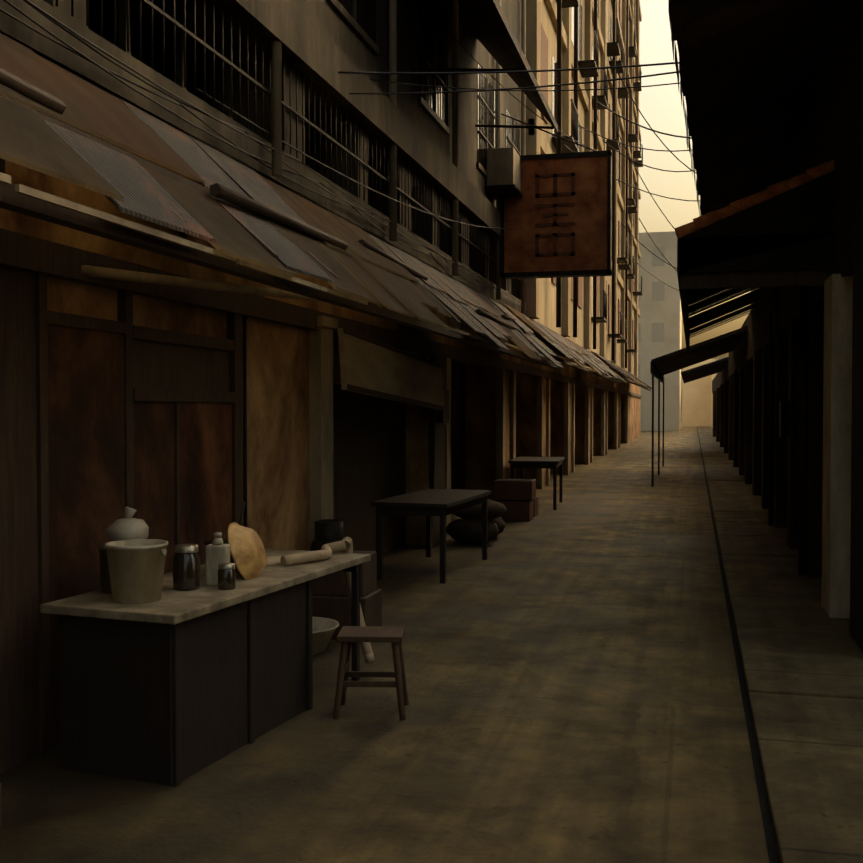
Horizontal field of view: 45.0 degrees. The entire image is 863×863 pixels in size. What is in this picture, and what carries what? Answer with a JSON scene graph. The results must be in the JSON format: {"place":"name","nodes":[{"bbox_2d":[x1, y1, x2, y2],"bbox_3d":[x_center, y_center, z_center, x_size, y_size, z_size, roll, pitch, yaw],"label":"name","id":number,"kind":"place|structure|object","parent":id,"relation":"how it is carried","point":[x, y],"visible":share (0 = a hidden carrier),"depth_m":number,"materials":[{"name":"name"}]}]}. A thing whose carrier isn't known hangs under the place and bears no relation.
{"place":"outdoors","nodes":[
{"label":"outdoors","id":0,"kind":"place"},
{"bbox_2d":[0,0,699,314],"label":"overhead wires","id":1,"kind":"object","parent":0,"point":[53,20],"visible":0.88,"depth_m":8.46,"materials":[{"name":"black rubber"}]},
{"bbox_2d":[0,421,775,862],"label":"alley road","id":2,"kind":"structure","parent":0,"point":[572,681],"depth_m":5.13,"materials":[{"name":"concrete"}]},
{"bbox_2d":[0,783,1,828],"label":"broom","id":3,"kind":"object","parent":2,"relation":"on","point":[0,806],"visible":1,"depth_m":4.00,"materials":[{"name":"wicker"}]},
{"bbox_2d":[40,548,370,786],"bbox_3d":[-1.051,1.125,5.437,0.710,0.750,1.990,0,1,21],"label":"counter","id":4,"kind":"object","parent":2,"relation":"on","point":[173,687],"visible":0.88,"depth_m":4.64,"materials":[{"name":"brown wood"}]},
{"bbox_2d":[98,507,148,593],"bbox_3d":[-1.460,0.560,4.988,0.260,0.399,0.260,0,1,21],"label":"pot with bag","id":5,"kind":"object","parent":4,"relation":"on","point":[127,527],"visible":0.48,"depth_m":4.91,"materials":[{"name":"ceramic"}]},
{"bbox_2d":[105,539,167,603],"bbox_3d":[-1.337,0.635,4.727,0.276,0.260,0.276,0,1,-11],"label":"plastic bucket","id":6,"kind":"object","parent":4,"relation":"on","point":[136,569],"visible":1,"depth_m":4.63,"materials":[{"name":"beige plastic"}]},
{"bbox_2d":[173,544,199,590],"bbox_3d":[-1.181,0.653,5.021,0.130,0.212,0.130,0,1,21],"label":"glass jar","id":7,"kind":"object","parent":4,"relation":"on","point":[186,567],"visible":1,"depth_m":4.97,"materials":[{"name":"glass"}]},
{"bbox_2d":[205,532,229,585],"bbox_3d":[-1.052,0.626,5.132,0.110,0.260,0.080,0,1,4],"label":"bottle","id":8,"kind":"object","parent":4,"relation":"on","point":[217,551],"visible":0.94,"depth_m":5.09,"materials":[{"name":"white ceramic"}]},
{"bbox_2d":[204,502,245,571],"bbox_3d":[-1.083,0.561,5.550,0.256,0.372,0.256,0,1,21],"label":"cooking pot with ladle","id":9,"kind":"object","parent":4,"relation":"on","point":[208,542],"visible":0.1,"depth_m":5.54,"materials":[{"name":"black metal"}]},
{"bbox_2d":[218,563,235,589],"bbox_3d":[-0.987,0.698,5.023,0.086,0.122,0.086,0,1,21],"label":"jar","id":10,"kind":"object","parent":4,"relation":"on","point":[226,576],"visible":1,"depth_m":4.99,"materials":[{"name":"glass"}]},
{"bbox_2d":[227,522,266,579],"bbox_3d":[-0.939,0.616,5.390,0.082,0.336,0.336,-22,-7,8],"label":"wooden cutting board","id":11,"kind":"object","parent":4,"relation":"on","point":[247,552],"visible":0.92,"depth_m":5.30,"materials":[{"name":"brown wood"}]},
{"bbox_2d":[265,556,281,566],"bbox_3d":[-0.911,0.721,5.851,0.194,0.040,0.276,0,1,21],"label":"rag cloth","id":12,"kind":"object","parent":4,"relation":"on","point":[273,561],"visible":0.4,"depth_m":5.78,"materials":[{"name":"beige fabric"}]},
{"bbox_2d":[280,537,374,662],"bbox_3d":[-0.646,1.024,6.077,0.241,0.767,0.755,1,2,35],"label":"rubber hose","id":13,"kind":"object","parent":4,"relation":"on","point":[317,555],"visible":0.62,"depth_m":6.23,"materials":[{"name":"beige rubber"}]},
{"bbox_2d":[0,228,641,773],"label":"shopfront wall","id":14,"kind":"structure","parent":2,"relation":"on","point":[104,424],"depth_m":5.48,"materials":[{"name":"brown wood"}]},
{"bbox_2d":[309,316,337,545],"bbox_3d":[-0.887,0.252,8.536,0.150,2.360,0.400,0,1,14],"label":"wooden post","id":15,"kind":"object","parent":14,"relation":"attached to","point":[321,412],"visible":0.66,"depth_m":8.38,"materials":[{"name":"brown wood"}]},
{"bbox_2d":[338,327,445,409],"bbox_3d":[-0.313,-0.558,10.402,0.065,0.520,3.450,-5,-3,14],"label":"shop signboard","id":16,"kind":"object","parent":14,"relation":"attached to","point":[369,366],"visible":0.97,"depth_m":9.90,"materials":[{"name":"brown wood"}]},
{"bbox_2d":[446,357,627,539],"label":"pillars","id":17,"kind":"structure","parent":14,"relation":"attached to","point":[500,423],"depth_m":20.87,"materials":[{"name":"brown wood"}]},
{"bbox_2d":[312,617,338,654],"bbox_3d":[-0.882,1.375,6.960,0.530,0.175,0.530,0,1,14],"label":"basin","id":18,"kind":"object","parent":2,"relation":"on","point":[323,629],"visible":0.42,"depth_m":6.89,"materials":[{"name":"plastic"}]},
{"bbox_2d":[309,519,342,550],"bbox_3d":[-0.783,1.061,7.960,0.320,0.760,0.315,0,1,14],"label":"cooking pot","id":19,"kind":"object","parent":2,"relation":"on","point":[326,531],"visible":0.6,"depth_m":7.86,"materials":[{"name":"metal"}]},
{"bbox_2d":[312,549,381,639],"bbox_3d":[-0.651,1.161,7.465,0.500,0.580,0.400,0,1,14],"label":"crate stack","id":20,"kind":"object","parent":2,"relation":"on","point":[330,598],"visible":0.5,"depth_m":7.29,"materials":[{"name":"brown wood"}]},
{"bbox_2d":[333,626,408,719],"bbox_3d":[-0.319,1.279,5.548,0.381,0.432,0.301,0,1,2],"label":"wooden stool","id":21,"kind":"object","parent":2,"relation":"on","point":[347,636],"visible":1,"depth_m":5.44,"materials":[{"name":"brown wood"}]},
{"bbox_2d":[371,489,491,583],"bbox_3d":[0.037,1.016,10.486,0.750,0.740,1.700,0,1,17],"label":"table","id":22,"kind":"object","parent":2,"relation":"on","point":[441,503],"visible":1,"depth_m":9.82,"materials":[{"name":"brown wood"}]},
{"bbox_2d":[446,499,506,543],"bbox_3d":[0.586,1.067,12.699,0.745,0.540,1.075,0,1,14],"label":"sack pile","id":23,"kind":"object","parent":2,"relation":"on","point":[466,527],"visible":0.69,"depth_m":12.31,"materials":[{"name":"fabric"}]},
{"bbox_2d":[493,479,537,521],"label":"cardboard boxes","id":24,"kind":"object","parent":2,"relation":"on","point":[518,498],"visible":0.85,"depth_m":14.96,"materials":[{"name":"brown cardboard"}]},
{"bbox_2d":[508,457,564,509],"bbox_3d":[1.769,0.845,17.369,0.800,0.780,1.500,0,1,11],"label":"table","id":25,"kind":"object","parent":2,"relation":"on","point":[553,463],"visible":0.73,"depth_m":16.71,"materials":[{"name":"brown wood"}]},
{"bbox_2d":[650,326,747,486],"bbox_3d":[6.470,-0.595,25.128,2.020,3.330,8.000,0,1,14],"label":"awning","id":26,"kind":"object","parent":2,"relation":"on","point":[663,365],"visible":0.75,"depth_m":23.45,"materials":[{"name":"metal"}]},
{"bbox_2d":[697,430,779,862],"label":"gutter channel","id":27,"kind":"object","parent":2,"relation":"on","point":[773,856],"visible":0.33,"depth_m":5.21,"materials":[{"name":"concrete"}]},
{"bbox_2d":[525,0,641,376],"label":"tall building","id":28,"kind":"structure","parent":0,"point":[540,297],"depth_m":28.75,"materials":[{"name":"paint"}]},
{"bbox_2d":[541,0,634,354],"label":"shutters","id":29,"kind":"object","parent":28,"relation":"attached to","point":[544,58],"visible":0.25,"depth_m":27.71,"materials":[{"name":"brown wood"}]},
{"bbox_2d":[541,0,634,354],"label":"windows","id":30,"kind":"structure","parent":28,"relation":"attached to","point":[579,59],"depth_m":27.50,"materials":[{"name":"grey glass"}]},
{"bbox_2d":[552,0,642,367],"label":"ironwork","id":31,"kind":"object","parent":28,"relation":"attached to","point":[613,50],"visible":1,"depth_m":30.94,"materials":[{"name":"metal"}]},
{"bbox_2d":[639,0,750,411],"label":"sky","id":32,"kind":"structure","parent":0,"point":[661,107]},
{"bbox_2d":[697,426,862,862],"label":"sidewalk kerb","id":33,"kind":"structure","parent":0,"point":[801,653],"depth_m":5.99,"materials":[{"name":"concrete"}]},
{"bbox_2d":[713,302,823,577],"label":"pillars","id":34,"kind":"structure","parent":33,"relation":"on","point":[741,415],"depth_m":13.65,"materials":[{"name":"paint"}]},
{"bbox_2d":[822,274,852,617],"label":"pillar","id":35,"kind":"structure","parent":33,"relation":"on","point":[837,424],"depth_m":7.76,"materials":[{"name":"grey concrete"}]},
{"label":"ground surface","id":36,"kind":"structure","parent":0,"visible":0},
{"bbox_2d":[88,0,464,489],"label":"wall","id":37,"kind":"structure","parent":36,"relation":"on","point":[457,425],"depth_m":7.74,"materials":[{"name":"paint"}]},
{"bbox_2d":[0,30,640,550],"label":"ground floor walls","id":38,"kind":"structure","parent":36,"relation":"on","point":[278,436],"depth_m":7.96,"materials":[{"name":"paint"}]},
{"bbox_2d":[0,0,520,311],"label":"walls","id":39,"kind":"structure","parent":38,"relation":"on","point":[323,44],"depth_m":9.09,"materials":[{"name":"paint"}]},
{"bbox_2d":[56,0,526,297],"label":"window grilles","id":40,"kind":"object","parent":39,"relation":"attached to","point":[174,22],"depth_m":9.30,"materials":[{"name":"metal"}]},
{"bbox_2d":[118,0,513,248],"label":"window frames","id":41,"kind":"structure","parent":39,"relation":"attached to","point":[350,21],"depth_m":8.85,"materials":[{"name":"brown wood"}]},
{"bbox_2d":[271,0,525,313],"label":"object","id":42,"kind":"object","parent":39,"relation":"attached to","point":[276,95],"visible":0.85,"depth_m":10.40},
{"bbox_2d":[434,0,557,131],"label":"canopy","id":43,"kind":"object","parent":39,"relation":"attached to","point":[489,24],"visible":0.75,"depth_m":12.42,"materials":[{"name":"wood"}]},
{"bbox_2d":[485,147,521,199],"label":"wall ac units","id":44,"kind":"object","parent":39,"relation":"attached to","point":[504,172],"depth_m":15.31,"materials":[{"name":"metal"}]},
{"bbox_2d":[494,113,611,278],"bbox_3d":[1.835,-3.648,15.862,1.784,2.580,0.240,0,1,14],"label":"projecting sign box","id":45,"kind":"object","parent":39,"relation":"attached to","point":[590,213],"visible":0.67,"depth_m":15.73,"materials":[{"name":"metal"}]},
{"bbox_2d":[535,173,574,256],"bbox_3d":[1.869,-3.276,15.751,0.600,1.240,0.004,0,1,14],"label":"sign lettering","id":46,"kind":"object","parent":45,"relation":"attached to","point":[555,214],"visible":1,"depth_m":15.75,"materials":[{"name":"paint"}]},
{"bbox_2d":[0,33,563,368],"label":"awning","id":47,"kind":"object","parent":38,"relation":"attached to","point":[121,155],"visible":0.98,"depth_m":5.15,"materials":[{"name":"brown wood"}]},
{"bbox_2d":[81,265,382,307],"bbox_3d":[-1.045,-0.835,6.180,0.056,0.090,2.537,1,1,33],"label":"bamboo pole under awning","id":48,"kind":"object","parent":47,"relation":"attached to","point":[115,274],"visible":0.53,"depth_m":5.68,"materials":[{"name":"brown wood"}]},
{"bbox_2d":[0,68,515,329],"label":"roof weights","id":49,"kind":"object","parent":47,"relation":"on","point":[26,89],"visible":0.81,"depth_m":5.85,"materials":[{"name":"brown wood"}]},
{"bbox_2d":[88,0,515,169],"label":"window","id":50,"kind":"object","parent":38,"relation":"on","point":[420,44],"visible":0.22,"depth_m":11.92,"materials":[{"name":"black glass"}]},
{"bbox_2d":[504,304,625,382],"bbox_3d":[3.465,-1.724,23.671,1.150,1.026,14.268,0,1,14],"label":"awning","id":51,"kind":"object","parent":38,"relation":"attached to","point":[580,356],"visible":0.9,"depth_m":20.07,"materials":[{"name":"grey wood"}]},
{"bbox_2d":[592,351,651,390],"bbox_3d":[7.786,-2.199,40.747,1.200,0.920,21.039,0,1,14],"label":"awning","id":52,"kind":"object","parent":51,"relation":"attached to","point":[627,376],"visible":0.92,"depth_m":35.02,"materials":[{"name":"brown wood"}]},
{"bbox_2d":[638,231,728,430],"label":"alley buildings","id":53,"kind":"structure","parent":36,"relation":"on","point":[697,402],"depth_m":76.17,"materials":[{"name":"grey concrete"}]},
{"bbox_2d":[638,247,664,382],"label":"windows","id":54,"kind":"structure","parent":53,"relation":"attached to","point":[658,289],"depth_m":76.04,"materials":[{"name":"grey glass"}]},
{"bbox_2d":[712,0,862,651],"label":"building walls","id":55,"kind":"structure","parent":36,"relation":"on","point":[835,132],"depth_m":7.45,"materials":[{"name":"black wood"}]},
{"bbox_2d":[681,357,728,382],"bbox_3d":[10.112,-2.215,38.616,1.550,0.580,12.000,0,1,14],"label":"awning","id":56,"kind":"object","parent":55,"relation":"attached to","point":[704,370],"visible":0.86,"depth_m":35.98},
{"bbox_2d":[677,171,833,350],"bbox_3d":[4.085,-1.765,14.120,1.290,0.950,12.060,0,1,14],"label":"tiled awning","id":57,"kind":"object","parent":55,"relation":"attached to","point":[785,239],"visible":0.92,"depth_m":8.30,"materials":[{"name":"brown wood"}]},
{"bbox_2d":[675,160,833,237],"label":"awning ridge tiles","id":58,"kind":"object","parent":57,"relation":"on","point":[744,203],"visible":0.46,"depth_m":8.29,"materials":[{"name":"ceramic"}]},
{"bbox_2d":[668,0,860,215],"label":"overhang","id":59,"kind":"object","parent":55,"relation":"attached to","point":[755,75],"visible":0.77,"depth_m":8.02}
]}

